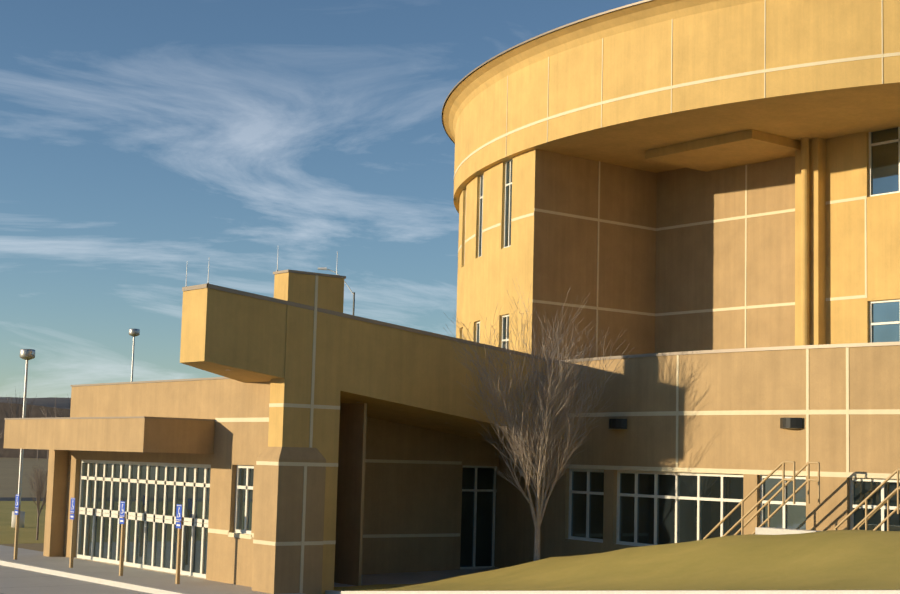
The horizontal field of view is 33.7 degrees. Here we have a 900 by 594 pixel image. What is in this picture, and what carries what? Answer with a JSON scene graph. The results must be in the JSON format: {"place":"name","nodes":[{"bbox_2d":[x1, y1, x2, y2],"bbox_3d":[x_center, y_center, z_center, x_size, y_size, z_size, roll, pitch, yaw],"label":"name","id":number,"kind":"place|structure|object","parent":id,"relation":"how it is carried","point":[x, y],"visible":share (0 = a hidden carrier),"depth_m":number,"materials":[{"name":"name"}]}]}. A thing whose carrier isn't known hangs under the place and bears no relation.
{"place":"outdoors","nodes":[
{"label":"outdoors","id":0,"kind":"place"},
{"bbox_2d":[0,457,47,551],"bbox_3d":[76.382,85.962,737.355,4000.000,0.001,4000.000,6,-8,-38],"label":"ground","id":1,"kind":"structure","parent":0,"point":[9,473],"depth_m":179.85,"materials":[{"name":"brown soil"}]},
{"bbox_2d":[0,390,70,466],"bbox_3d":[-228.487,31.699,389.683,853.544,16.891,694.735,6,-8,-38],"label":"trees","id":2,"kind":"object","parent":1,"relation":"on","point":[11,406],"depth_m":282.95,"materials":[{"name":"brown plant"}]},
{"bbox_2d":[3,377,366,586],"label":"wing","id":3,"kind":"structure","parent":1,"relation":"on","point":[152,454],"depth_m":44.33,"materials":[{"name":"beige concrete"}]},
{"bbox_2d":[180,284,564,443],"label":"canopy beam","id":4,"kind":"structure","parent":3,"relation":"on","point":[401,374],"depth_m":41.93,"materials":[{"name":"paint"}]},
{"bbox_2d":[185,251,337,286],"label":"lightning rods","id":5,"kind":"object","parent":4,"relation":"on","point":[276,270],"visible":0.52,"depth_m":39.67,"materials":[{"name":"white paint"}]},
{"bbox_2d":[318,267,354,314],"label":"street light","id":6,"kind":"object","parent":1,"relation":"on","point":[325,268],"visible":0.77,"depth_m":149.77,"materials":[{"name":"grey metal"}]},
{"bbox_2d":[362,416,498,574],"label":"court wall","id":7,"kind":"structure","parent":1,"relation":"on","point":[429,499],"depth_m":48.17,"materials":[{"name":"paint"}]},
{"bbox_2d":[494,342,899,567],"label":"podium","id":8,"kind":"object","parent":1,"relation":"on","point":[702,445],"visible":0.67,"depth_m":40.48,"materials":[{"name":"paint"}]},
{"bbox_2d":[456,127,899,359],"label":"building wall","id":9,"kind":"structure","parent":8,"relation":"on","point":[751,238],"depth_m":52.58,"materials":[{"name":"paint"}]},
{"bbox_2d":[442,0,899,212],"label":"tower band","id":10,"kind":"object","parent":9,"relation":"on","point":[628,85],"visible":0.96,"depth_m":47.09,"materials":[{"name":"paint"}]},
{"bbox_2d":[609,418,802,428],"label":"wall lights","id":11,"kind":"object","parent":8,"relation":"attached to","point":[795,423],"depth_m":38.43,"materials":[{"name":"grey metal"}]},
{"bbox_2d":[0,397,70,458],"bbox_3d":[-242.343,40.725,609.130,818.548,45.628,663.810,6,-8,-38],"label":"hills","id":12,"kind":"structure","parent":0,"point":[50,403],"depth_m":531.81,"materials":[{"name":"plant"}]},
{"bbox_2d":[0,497,499,593],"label":"paving","id":13,"kind":"structure","parent":0,"point":[27,571],"depth_m":44.40,"materials":[{"name":"concrete"}]},
{"bbox_2d":[11,349,34,527],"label":"lamp","id":14,"kind":"object","parent":13,"relation":"on","point":[27,354],"visible":0.83,"depth_m":71.07,"materials":[{"name":"metal"}]},
{"bbox_2d":[25,461,47,539],"bbox_3d":[-16.822,8.412,61.941,1.401,3.400,1.710,-1,-7,20],"label":"tree","id":15,"kind":"object","parent":13,"relation":"on","point":[38,488],"visible":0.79,"depth_m":61.70,"materials":[{"name":"brown plant"}]},
{"bbox_2d":[14,494,182,583],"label":"sign posts","id":16,"kind":"object","parent":13,"relation":"on","point":[122,520],"visible":1,"depth_m":43.49,"materials":[{"name":"brown paint"}]},
{"bbox_2d":[129,329,139,381],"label":"lamp","id":17,"kind":"object","parent":13,"relation":"on","point":[134,333],"visible":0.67,"depth_m":100.07,"materials":[{"name":"metal"}]},
{"bbox_2d":[252,269,345,593],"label":"pylon","id":18,"kind":"object","parent":13,"relation":"on","point":[294,542],"visible":1,"depth_m":40.08,"materials":[{"name":"paint"}]},
{"bbox_2d":[325,590,899,593],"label":"kerb","id":19,"kind":"structure","parent":13,"relation":"on","point":[656,592],"depth_m":28.30,"materials":[{"name":"concrete"}]},
{"bbox_2d":[0,0,642,397],"label":"sky","id":20,"kind":"structure","parent":0,"point":[144,144],"materials":[{"name":"blue"}]},
{"bbox_2d":[334,530,899,590],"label":"berm","id":21,"kind":"structure","parent":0,"point":[847,560],"depth_m":31.01,"materials":[{"name":"green plant"}]},
{"bbox_2d":[446,278,627,560],"bbox_3d":[2.808,3.578,41.492,5.482,8.390,4.258,6,-8,-38],"label":"tree","id":22,"kind":"object","parent":21,"relation":"on","point":[545,427],"visible":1,"depth_m":41.36,"materials":[{"name":"brown plant"}]},
{"bbox_2d":[755,527,818,534],"bbox_3d":[8.069,6.689,35.200,0.400,2.346,1.800,6,-8,-38],"label":"concrete landing","id":23,"kind":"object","parent":21,"relation":"on","point":[768,531],"depth_m":35.40,"materials":[{"name":"concrete"}]},
{"bbox_2d":[703,461,899,538],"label":"handrails","id":24,"kind":"object","parent":21,"relation":"on","point":[861,523],"visible":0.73,"depth_m":36.18,"materials":[{"name":"beige metal"}]}
]}

